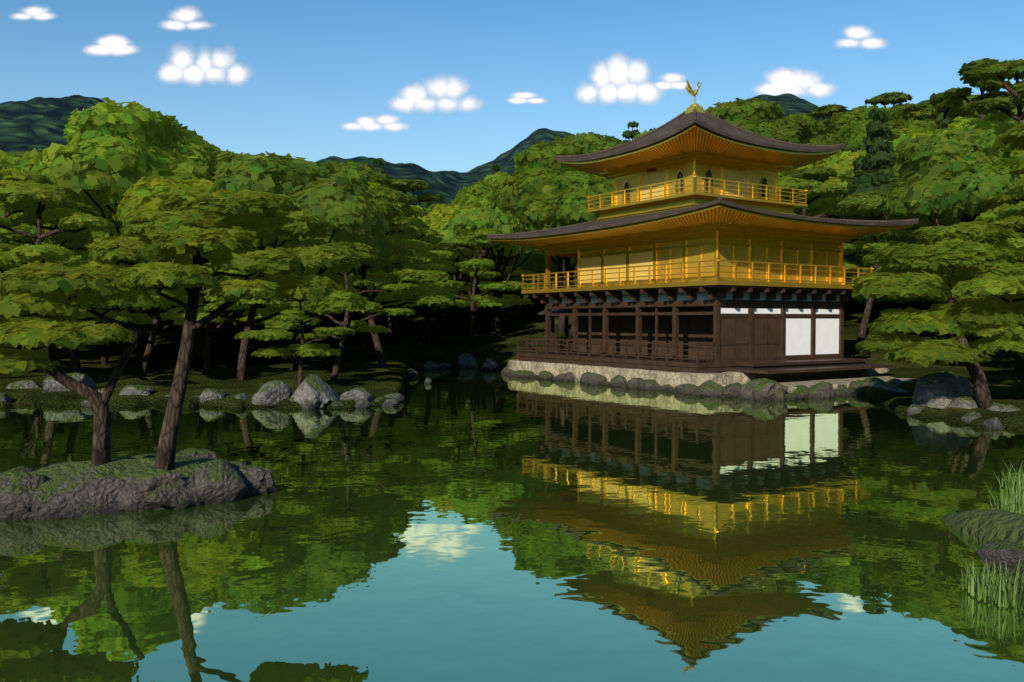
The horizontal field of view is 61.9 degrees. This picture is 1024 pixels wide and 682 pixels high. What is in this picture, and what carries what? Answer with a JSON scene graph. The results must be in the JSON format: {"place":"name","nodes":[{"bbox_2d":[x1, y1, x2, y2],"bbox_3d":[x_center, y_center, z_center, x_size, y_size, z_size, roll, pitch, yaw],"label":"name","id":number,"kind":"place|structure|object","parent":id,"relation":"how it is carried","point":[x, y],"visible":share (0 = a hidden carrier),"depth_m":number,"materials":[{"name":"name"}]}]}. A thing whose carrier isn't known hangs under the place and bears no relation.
{"place":"outdoors","nodes":[
{"label":"outdoors","id":0,"kind":"place"},
{"bbox_2d":[0,366,1023,681],"bbox_3d":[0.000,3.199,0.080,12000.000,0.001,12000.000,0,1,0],"label":"water","id":1,"kind":"structure","parent":0,"point":[462,524],"depth_m":11.89,"materials":[{"name":"liquid"}]},
{"bbox_2d":[33,467,125,512],"bbox_3d":[-7.324,2.654,14.377,1.856,1.069,1.151,-1,0,-27],"label":"island rock","id":2,"kind":"object","parent":1,"relation":"in","point":[77,487],"visible":0.55,"depth_m":14.08,"materials":[{"name":"stone"}]},
{"bbox_2d":[30,456,232,478],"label":"islet ground","id":3,"kind":"structure","parent":1,"relation":"in","point":[115,467],"depth_m":15.25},
{"bbox_2d":[0,471,50,520],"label":"island rock","id":4,"kind":"object","parent":3,"relation":"on","point":[18,489],"visible":0.49,"depth_m":13.72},
{"bbox_2d":[20,490,58,519],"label":"island rock","id":5,"kind":"object","parent":3,"relation":"on","point":[39,501],"visible":0.26,"depth_m":13.70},
{"bbox_2d":[0,260,155,466],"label":"island pine","id":6,"kind":"object","parent":3,"relation":"on","point":[36,298],"visible":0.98,"depth_m":14.47,"materials":[{"name":"green plant"}]},
{"bbox_2d":[59,503,119,518],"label":"island rock","id":7,"kind":"object","parent":3,"relation":"on","point":[89,510],"visible":0.25,"depth_m":13.94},
{"bbox_2d":[116,468,186,511],"bbox_3d":[-6.316,2.773,14.785,1.178,1.192,1.086,-1,2,-33],"label":"island rock","id":8,"kind":"object","parent":3,"relation":"on","point":[141,485],"visible":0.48,"depth_m":14.37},
{"bbox_2d":[141,471,195,510],"bbox_3d":[-5.847,2.708,14.990,1.039,1.009,1.738,6,-3,22],"label":"island rock","id":9,"kind":"object","parent":3,"relation":"on","point":[171,496],"visible":0.46,"depth_m":14.37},
{"bbox_2d":[171,462,202,505],"bbox_3d":[-6.005,2.697,15.285,1.358,1.055,1.246,0,1,1],"label":"island rock","id":10,"kind":"object","parent":3,"relation":"on","point":[188,474],"visible":0.2,"depth_m":14.79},
{"bbox_2d":[175,448,217,458],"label":"island rock","id":11,"kind":"object","parent":3,"relation":"on","point":[201,453],"visible":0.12,"depth_m":16.85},
{"bbox_2d":[194,459,248,503],"bbox_3d":[-5.578,2.704,15.445,1.450,1.149,1.477,-1,2,-25],"label":"island rock","id":12,"kind":"object","parent":3,"relation":"on","point":[219,480],"visible":0.45,"depth_m":14.96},
{"bbox_2d":[81,189,367,469],"bbox_3d":[-5.228,-0.170,15.695,4.824,5.198,2.838,-1,2,-28],"label":"island pine","id":13,"kind":"object","parent":3,"relation":"on","point":[225,227],"visible":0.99,"depth_m":14.96,"materials":[{"name":"green plant"}]},
{"bbox_2d":[236,465,277,497],"bbox_3d":[-5.099,2.701,15.704,1.503,0.793,0.998,-1,2,-44],"label":"island rock","id":14,"kind":"object","parent":3,"relation":"on","point":[259,480],"visible":0.38,"depth_m":15.67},
{"bbox_2d":[424,361,440,370],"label":"shore rock","id":15,"kind":"object","parent":1,"relation":"in","point":[431,366],"visible":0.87,"depth_m":53.79,"materials":[{"name":"stone"}]},
{"bbox_2d":[457,353,477,367],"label":"shore rock","id":16,"kind":"object","parent":1,"relation":"in","point":[466,360],"visible":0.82,"depth_m":56.73,"materials":[{"name":"stone"}]},
{"bbox_2d":[481,358,497,370],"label":"shore rock","id":17,"kind":"object","parent":1,"relation":"in","point":[490,364],"visible":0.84,"depth_m":53.53,"materials":[{"name":"stone"}]},
{"bbox_2d":[944,509,1023,546],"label":"foreground bank","id":18,"kind":"structure","parent":1,"relation":"in","point":[982,526],"depth_m":12.34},
{"bbox_2d":[976,539,1023,575],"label":"foreground rock","id":19,"kind":"object","parent":1,"relation":"in","point":[998,552],"visible":0.72,"depth_m":10.81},
{"bbox_2d":[0,92,1023,430],"bbox_3d":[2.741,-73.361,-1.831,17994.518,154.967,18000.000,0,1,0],"label":"ground","id":20,"kind":"structure","parent":0,"point":[38,124],"depth_m":55.22,"materials":[{"name":"plant"}]},
{"bbox_2d":[0,150,25,169],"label":"forest tree","id":21,"kind":"object","parent":20,"relation":"on","point":[7,161],"visible":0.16,"depth_m":74.65,"materials":[{"name":"green plant"}]},
{"bbox_2d":[6,380,41,388],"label":"shore rock","id":22,"kind":"object","parent":20,"relation":"on","point":[22,384],"visible":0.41,"depth_m":35.33,"materials":[{"name":"stone"}]},
{"bbox_2d":[13,149,43,173],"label":"forest tree","id":23,"kind":"object","parent":20,"relation":"on","point":[26,164],"visible":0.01,"depth_m":53.40,"materials":[{"name":"green plant"}]},
{"bbox_2d":[0,170,57,269],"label":"shore pine","id":24,"kind":"object","parent":20,"relation":"on","point":[7,259],"visible":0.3,"depth_m":37.26,"materials":[{"name":"green plant"}]},
{"bbox_2d":[0,168,73,358],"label":"forest tree","id":25,"kind":"object","parent":20,"relation":"on","point":[4,213],"visible":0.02,"depth_m":46.10,"materials":[{"name":"green plant"}]},
{"bbox_2d":[0,223,88,349],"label":"forest tree","id":26,"kind":"object","parent":20,"relation":"on","point":[27,228],"visible":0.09,"depth_m":45.52,"materials":[{"name":"green plant"}]},
{"bbox_2d":[42,372,95,392],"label":"shore rock","id":27,"kind":"object","parent":20,"relation":"on","point":[50,383],"visible":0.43,"depth_m":34.28,"materials":[{"name":"stone"}]},
{"bbox_2d":[0,202,142,372],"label":"forest tree","id":28,"kind":"object","parent":20,"relation":"on","point":[64,236],"visible":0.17,"depth_m":40.38,"materials":[{"name":"green plant"}]},
{"bbox_2d":[0,180,161,376],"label":"shore pine","id":29,"kind":"object","parent":20,"relation":"on","point":[58,202],"visible":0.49,"depth_m":35.85,"materials":[{"name":"green plant"}]},
{"bbox_2d":[48,229,181,364],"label":"shore pine","id":30,"kind":"object","parent":20,"relation":"on","point":[143,319],"visible":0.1,"depth_m":46.07,"materials":[{"name":"green plant"}]},
{"bbox_2d":[28,97,223,366],"bbox_3d":[-20.597,-5.589,46.504,9.853,14.256,9.391,-1,2,-27],"label":"forest tree","id":31,"kind":"object","parent":20,"relation":"on","point":[106,155],"visible":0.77,"depth_m":43.12,"materials":[{"name":"green plant"}]},
{"bbox_2d":[55,124,215,359],"bbox_3d":[-21.274,-5.947,49.504,9.989,14.454,9.521,0,1,0],"label":"forest tree","id":32,"kind":"object","parent":20,"relation":"on","point":[192,137],"depth_m":49.59,"materials":[{"name":"green plant"}]},
{"bbox_2d":[119,385,151,394],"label":"shore rock","id":33,"kind":"object","parent":20,"relation":"on","point":[135,390],"visible":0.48,"depth_m":32.94,"materials":[{"name":"stone"}]},
{"bbox_2d":[71,237,239,376],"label":"shore pine","id":34,"kind":"object","parent":20,"relation":"on","point":[156,317],"visible":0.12,"depth_m":41.67,"materials":[{"name":"green plant"}]},
{"bbox_2d":[133,287,281,366],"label":"shore pine","id":35,"kind":"object","parent":20,"relation":"on","point":[200,332],"visible":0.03,"depth_m":45.15,"materials":[{"name":"green plant"}]},
{"bbox_2d":[109,175,314,374],"bbox_3d":[-15.142,-3.216,42.640,9.838,10.109,9.178,1,2,28],"label":"forest tree","id":36,"kind":"object","parent":20,"relation":"on","point":[141,193],"visible":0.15,"depth_m":40.72,"materials":[{"name":"green plant"}]},
{"bbox_2d":[200,388,225,402],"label":"shore rock","id":37,"kind":"object","parent":20,"relation":"on","point":[209,393],"visible":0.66,"depth_m":31.93,"materials":[{"name":"stone"}]},
{"bbox_2d":[212,153,249,335],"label":"forest tree","id":38,"kind":"object","parent":20,"relation":"on","point":[226,330],"depth_m":63.96,"materials":[{"name":"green plant"}]},
{"bbox_2d":[171,190,331,379],"bbox_3d":[-12.567,-2.457,40.319,5.946,8.865,6.892,1,2,37],"label":"shore pine","id":39,"kind":"object","parent":20,"relation":"on","point":[250,320],"visible":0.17,"depth_m":40.24,"materials":[{"name":"green plant"}]},
{"bbox_2d":[174,281,344,362],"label":"forest tree","id":40,"kind":"object","parent":20,"relation":"on","point":[262,344],"visible":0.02,"depth_m":47.90,"materials":[{"name":"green plant"}]},
{"bbox_2d":[198,272,328,349],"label":"forest tree","id":41,"kind":"object","parent":20,"relation":"on","point":[256,341],"depth_m":54.47,"materials":[{"name":"green plant"}]},
{"bbox_2d":[251,380,291,406],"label":"shore rock","id":42,"kind":"object","parent":20,"relation":"on","point":[271,393],"visible":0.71,"depth_m":31.31,"materials":[{"name":"stone"}]},
{"bbox_2d":[234,297,354,387],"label":"shore pine","id":43,"kind":"object","parent":20,"relation":"on","point":[308,348],"visible":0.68,"depth_m":34.78,"materials":[{"name":"green plant"}]},
{"bbox_2d":[188,149,414,370],"bbox_3d":[-11.111,-4.038,44.285,11.142,11.448,10.394,0,1,12],"label":"forest tree","id":44,"kind":"object","parent":20,"relation":"on","point":[328,192],"visible":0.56,"depth_m":41.17,"materials":[{"name":"green plant"}]},
{"bbox_2d":[291,374,339,408],"bbox_3d":[-7.307,2.066,31.771,1.817,1.680,3.068,-8,-2,-29],"label":"shore rock","id":45,"kind":"object","parent":20,"relation":"on","point":[317,391],"visible":0.72,"depth_m":30.79,"materials":[{"name":"stone"}]},
{"bbox_2d":[264,242,420,379],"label":"shore pine","id":46,"kind":"object","parent":20,"relation":"on","point":[365,253],"visible":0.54,"depth_m":39.79,"materials":[{"name":"green plant"}]},
{"bbox_2d":[340,387,373,401],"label":"shore rock","id":47,"kind":"object","parent":20,"relation":"on","point":[357,394],"visible":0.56,"depth_m":31.62,"materials":[{"name":"stone"}]},
{"bbox_2d":[326,160,392,314],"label":"forest tree","id":48,"kind":"object","parent":20,"relation":"on","point":[383,179],"visible":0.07,"depth_m":78.71,"materials":[{"name":"green plant"}]},
{"bbox_2d":[311,182,422,355],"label":"forest tree","id":49,"kind":"object","parent":20,"relation":"on","point":[376,190],"visible":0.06,"depth_m":51.23,"materials":[{"name":"green plant"}]},
{"bbox_2d":[340,232,414,307],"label":"forest tree","id":50,"kind":"object","parent":20,"relation":"on","point":[369,290],"visible":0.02,"depth_m":57.00,"materials":[{"name":"green plant"}]},
{"bbox_2d":[372,158,387,301],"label":"forest tree","id":51,"kind":"object","parent":20,"relation":"on","point":[380,162],"visible":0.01,"depth_m":93.89,"materials":[{"name":"green plant"}]},
{"bbox_2d":[306,198,456,366],"bbox_3d":[-8.174,-3.021,45.030,8.808,9.248,9.974,-1,2,-36],"label":"forest tree","id":52,"kind":"object","parent":20,"relation":"on","point":[390,211],"visible":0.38,"depth_m":44.37,"materials":[{"name":"green plant"}]},
{"bbox_2d":[350,190,450,345],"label":"forest tree","id":53,"kind":"object","parent":20,"relation":"on","point":[406,229],"visible":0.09,"depth_m":60.02,"materials":[{"name":"green plant"}]},
{"bbox_2d":[389,179,449,210],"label":"forest tree","id":54,"kind":"object","parent":20,"relation":"on","point":[405,186],"visible":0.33,"depth_m":93.29,"materials":[{"name":"green plant"}]},
{"bbox_2d":[386,233,454,264],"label":"forest tree","id":55,"kind":"object","parent":20,"relation":"on","point":[422,238],"visible":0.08,"depth_m":65.70,"materials":[{"name":"green plant"}]},
{"bbox_2d":[385,200,458,340],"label":"shore pine","id":56,"kind":"object","parent":20,"relation":"on","point":[408,211],"visible":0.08,"depth_m":63.64,"materials":[{"name":"green plant"}]},
{"bbox_2d":[387,218,470,343],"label":"shore pine","id":57,"kind":"object","parent":20,"relation":"on","point":[420,224],"visible":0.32,"depth_m":64.93,"materials":[{"name":"green plant"}]},
{"bbox_2d":[434,259,472,323],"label":"forest tree","id":58,"kind":"object","parent":20,"relation":"on","point":[457,269],"visible":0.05,"depth_m":79.03,"materials":[{"name":"green plant"}]},
{"bbox_2d":[420,204,492,335],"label":"forest tree","id":59,"kind":"object","parent":20,"relation":"on","point":[437,216],"visible":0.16,"depth_m":68.74,"materials":[{"name":"green plant"}]},
{"bbox_2d":[440,253,502,311],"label":"forest tree","id":60,"kind":"object","parent":20,"relation":"on","point":[456,278],"visible":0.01,"depth_m":88.54,"materials":[{"name":"green plant"}]},
{"bbox_2d":[450,180,495,294],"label":"forest tree","id":61,"kind":"object","parent":20,"relation":"on","point":[478,188],"visible":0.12,"depth_m":91.56,"materials":[{"name":"green plant"}]},
{"bbox_2d":[430,228,516,345],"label":"shore pine","id":62,"kind":"object","parent":20,"relation":"on","point":[477,237],"visible":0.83,"depth_m":63.95,"materials":[{"name":"green plant"}]},
{"bbox_2d":[425,191,545,336],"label":"forest tree","id":63,"kind":"object","parent":20,"relation":"on","point":[472,213],"visible":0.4,"depth_m":66.17,"materials":[{"name":"green plant"}]},
{"bbox_2d":[472,171,515,280],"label":"forest tree","id":64,"kind":"object","parent":20,"relation":"on","point":[493,180],"visible":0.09,"depth_m":103.14,"materials":[{"name":"green plant"}]},
{"bbox_2d":[450,246,545,329],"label":"shore pine","id":65,"kind":"object","parent":20,"relation":"on","point":[517,300],"visible":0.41,"depth_m":69.08,"materials":[{"name":"green plant"}]},
{"bbox_2d":[488,164,514,281],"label":"forest tree","id":66,"kind":"object","parent":20,"relation":"on","point":[496,167],"visible":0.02,"depth_m":108.53,"materials":[{"name":"green plant"}]},
{"bbox_2d":[506,253,572,314],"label":"forest tree","id":67,"kind":"object","parent":20,"relation":"on","point":[535,263],"visible":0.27,"depth_m":72.88,"materials":[{"name":"green plant"}]},
{"bbox_2d":[490,139,613,332],"bbox_3d":[3.760,-7.948,66.880,10.365,14.997,9.879,0,1,9],"label":"forest tree","id":68,"kind":"object","parent":20,"relation":"on","point":[537,168],"visible":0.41,"depth_m":63.39,"materials":[{"name":"green plant"}]},
{"bbox_2d":[512,172,613,344],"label":"forest tree","id":69,"kind":"object","parent":20,"relation":"on","point":[561,200],"visible":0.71,"depth_m":58.53,"materials":[{"name":"green plant"}]},
{"bbox_2d":[554,131,623,152],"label":"forest tree","id":70,"kind":"object","parent":20,"relation":"on","point":[591,142],"visible":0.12,"depth_m":73.36,"materials":[{"name":"green plant"}]},
{"bbox_2d":[622,121,640,142],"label":"forest tree","id":71,"kind":"object","parent":20,"relation":"on","point":[628,134],"visible":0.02,"depth_m":99.23,"materials":[{"name":"green plant"}]},
{"bbox_2d":[487,78,918,400],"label":"golden pavilion","id":72,"kind":"structure","parent":20,"relation":"on","point":[709,264],"depth_m":41.32,"materials":[{"name":"gold metal"}]},
{"bbox_2d":[706,101,732,114],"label":"forest tree","id":73,"kind":"object","parent":20,"relation":"on","point":[713,110],"visible":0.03,"depth_m":96.19,"materials":[{"name":"green plant"}]},
{"bbox_2d":[715,97,812,143],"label":"forest tree","id":74,"kind":"object","parent":20,"relation":"on","point":[765,118],"visible":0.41,"depth_m":80.82,"materials":[{"name":"green plant"}]},
{"bbox_2d":[780,167,837,214],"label":"forest tree","id":75,"kind":"object","parent":20,"relation":"on","point":[822,175],"visible":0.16,"depth_m":62.16,"materials":[{"name":"green plant"}]},
{"bbox_2d":[786,119,843,144],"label":"forest tree","id":76,"kind":"object","parent":20,"relation":"on","point":[818,135],"visible":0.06,"depth_m":83.18,"materials":[{"name":"green plant"}]},
{"bbox_2d":[780,150,863,218],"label":"forest tree","id":77,"kind":"object","parent":20,"relation":"on","point":[841,164],"visible":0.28,"depth_m":66.73,"materials":[{"name":"green plant"}]},
{"bbox_2d":[806,104,847,132],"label":"hill pine","id":78,"kind":"object","parent":20,"relation":"on","point":[828,110],"visible":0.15,"depth_m":92.37,"materials":[{"name":"green plant"}]},
{"bbox_2d":[778,176,908,283],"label":"forest tree","id":79,"kind":"object","parent":20,"relation":"on","point":[816,191],"visible":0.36,"depth_m":57.60,"materials":[{"name":"green plant"}]},
{"bbox_2d":[842,107,890,218],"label":"forest tree","id":80,"kind":"object","parent":20,"relation":"on","point":[865,140],"visible":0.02,"depth_m":69.95,"materials":[{"name":"green plant"}]},
{"bbox_2d":[838,110,896,319],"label":"forest tree","id":81,"kind":"object","parent":20,"relation":"on","point":[877,165],"visible":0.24,"depth_m":59.80,"materials":[{"name":"green plant"}]},
{"bbox_2d":[832,190,920,340],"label":"forest tree","id":82,"kind":"object","parent":20,"relation":"on","point":[868,203],"visible":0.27,"depth_m":55.38,"materials":[{"name":"green plant"}]},
{"bbox_2d":[823,105,936,152],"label":"forest tree","id":83,"kind":"object","parent":20,"relation":"on","point":[851,124],"visible":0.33,"depth_m":81.88,"materials":[{"name":"green plant"}]},
{"bbox_2d":[845,127,939,189],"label":"forest tree","id":84,"kind":"object","parent":20,"relation":"on","point":[903,137],"visible":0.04,"depth_m":62.07,"materials":[{"name":"green plant"}]},
{"bbox_2d":[864,91,926,120],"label":"hill pine","id":85,"kind":"object","parent":20,"relation":"on","point":[898,99],"visible":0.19,"depth_m":98.82,"materials":[{"name":"green plant"}]},
{"bbox_2d":[884,384,908,392],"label":"shore rock","id":86,"kind":"object","parent":20,"relation":"on","point":[891,387],"visible":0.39,"depth_m":34.76,"materials":[{"name":"stone"}]},
{"bbox_2d":[859,157,944,309],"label":"forest tree","id":87,"kind":"object","parent":20,"relation":"on","point":[909,240],"visible":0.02,"depth_m":56.16,"materials":[{"name":"green plant"}]},
{"bbox_2d":[890,128,918,140],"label":"forest tree","id":88,"kind":"object","parent":20,"relation":"on","point":[897,133],"visible":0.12,"depth_m":74.57,"materials":[{"name":"green plant"}]},
{"bbox_2d":[907,404,924,415],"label":"shore stone","id":89,"kind":"object","parent":20,"relation":"on","point":[914,409],"visible":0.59,"depth_m":28.30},
{"bbox_2d":[851,221,1023,408],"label":"shore pine","id":90,"kind":"object","parent":20,"relation":"on","point":[960,251],"visible":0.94,"depth_m":27.32,"materials":[{"name":"green plant"}]},
{"bbox_2d":[913,92,970,128],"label":"hill pine","id":91,"kind":"object","parent":20,"relation":"on","point":[951,109],"visible":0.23,"depth_m":83.90,"materials":[{"name":"green plant"}]},
{"bbox_2d":[893,218,990,301],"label":"shore pine","id":92,"kind":"object","parent":20,"relation":"on","point":[923,223],"visible":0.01,"depth_m":50.31,"materials":[{"name":"green plant"}]},
{"bbox_2d":[912,371,973,408],"bbox_3d":[14.838,2.038,29.279,2.197,2.003,1.567,-1,2,-40],"label":"shore rock","id":93,"kind":"object","parent":20,"relation":"on","point":[941,389],"visible":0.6,"depth_m":28.80,"materials":[{"name":"stone"}]},
{"bbox_2d":[875,127,1023,342],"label":"forest tree","id":94,"kind":"object","parent":20,"relation":"on","point":[954,175],"visible":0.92,"depth_m":44.64,"materials":[{"name":"green plant"}]},
{"bbox_2d":[920,94,989,122],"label":"forest tree","id":95,"kind":"object","parent":20,"relation":"on","point":[929,108],"visible":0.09,"depth_m":100.24,"materials":[{"name":"green plant"}]},
{"bbox_2d":[945,395,994,408],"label":"shore rock","id":96,"kind":"object","parent":20,"relation":"on","point":[966,401],"visible":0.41,"depth_m":28.02,"materials":[{"name":"stone"}]},
{"bbox_2d":[959,411,981,422],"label":"shore stone","id":97,"kind":"object","parent":20,"relation":"on","point":[968,417],"visible":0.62,"depth_m":26.05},
{"bbox_2d":[933,116,1016,134],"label":"forest tree","id":98,"kind":"object","parent":20,"relation":"on","point":[996,129],"visible":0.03,"depth_m":71.78,"materials":[{"name":"green plant"}]},
{"bbox_2d":[939,58,1012,128],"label":"hill pine","id":99,"kind":"object","parent":20,"relation":"on","point":[966,70],"visible":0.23,"depth_m":78.13,"materials":[{"name":"green plant"}]},
{"bbox_2d":[943,148,1023,237],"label":"forest tree","id":100,"kind":"object","parent":20,"relation":"on","point":[1016,153],"visible":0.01,"depth_m":48.58,"materials":[{"name":"green plant"}]},
{"bbox_2d":[944,123,1023,377],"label":"shore pine","id":101,"kind":"object","parent":20,"relation":"on","point":[1014,137],"visible":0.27,"depth_m":36.22,"materials":[{"name":"green plant"}]},
{"bbox_2d":[944,201,1023,275],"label":"forest tree","id":102,"kind":"object","parent":20,"relation":"on","point":[1001,212],"visible":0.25,"depth_m":42.35,"materials":[{"name":"green plant"}]},
{"bbox_2d":[948,181,1023,339],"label":"shore pine","id":103,"kind":"object","parent":20,"relation":"on","point":[996,287],"visible":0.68,"depth_m":26.76,"materials":[{"name":"green plant"}]},
{"bbox_2d":[982,417,1003,429],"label":"shore stone","id":104,"kind":"object","parent":20,"relation":"on","point":[994,423],"visible":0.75,"depth_m":24.94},
{"bbox_2d":[964,59,1023,125],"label":"hill pine","id":105,"kind":"object","parent":20,"relation":"on","point":[1002,71],"visible":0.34,"depth_m":66.22,"materials":[{"name":"green plant"}]},
{"bbox_2d":[984,107,1023,124],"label":"forest tree","id":106,"kind":"object","parent":20,"relation":"on","point":[1000,116],"visible":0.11,"depth_m":81.44,"materials":[{"name":"green plant"}]},
{"bbox_2d":[0,0,1023,171],"label":"sky","id":107,"kind":"structure","parent":0,"point":[433,85],"materials":[{"name":"blue"}]},
{"bbox_2d":[958,458,1023,607],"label":"grass","id":108,"kind":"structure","parent":0,"point":[1002,589],"depth_m":9.82,"materials":[{"name":"green"}]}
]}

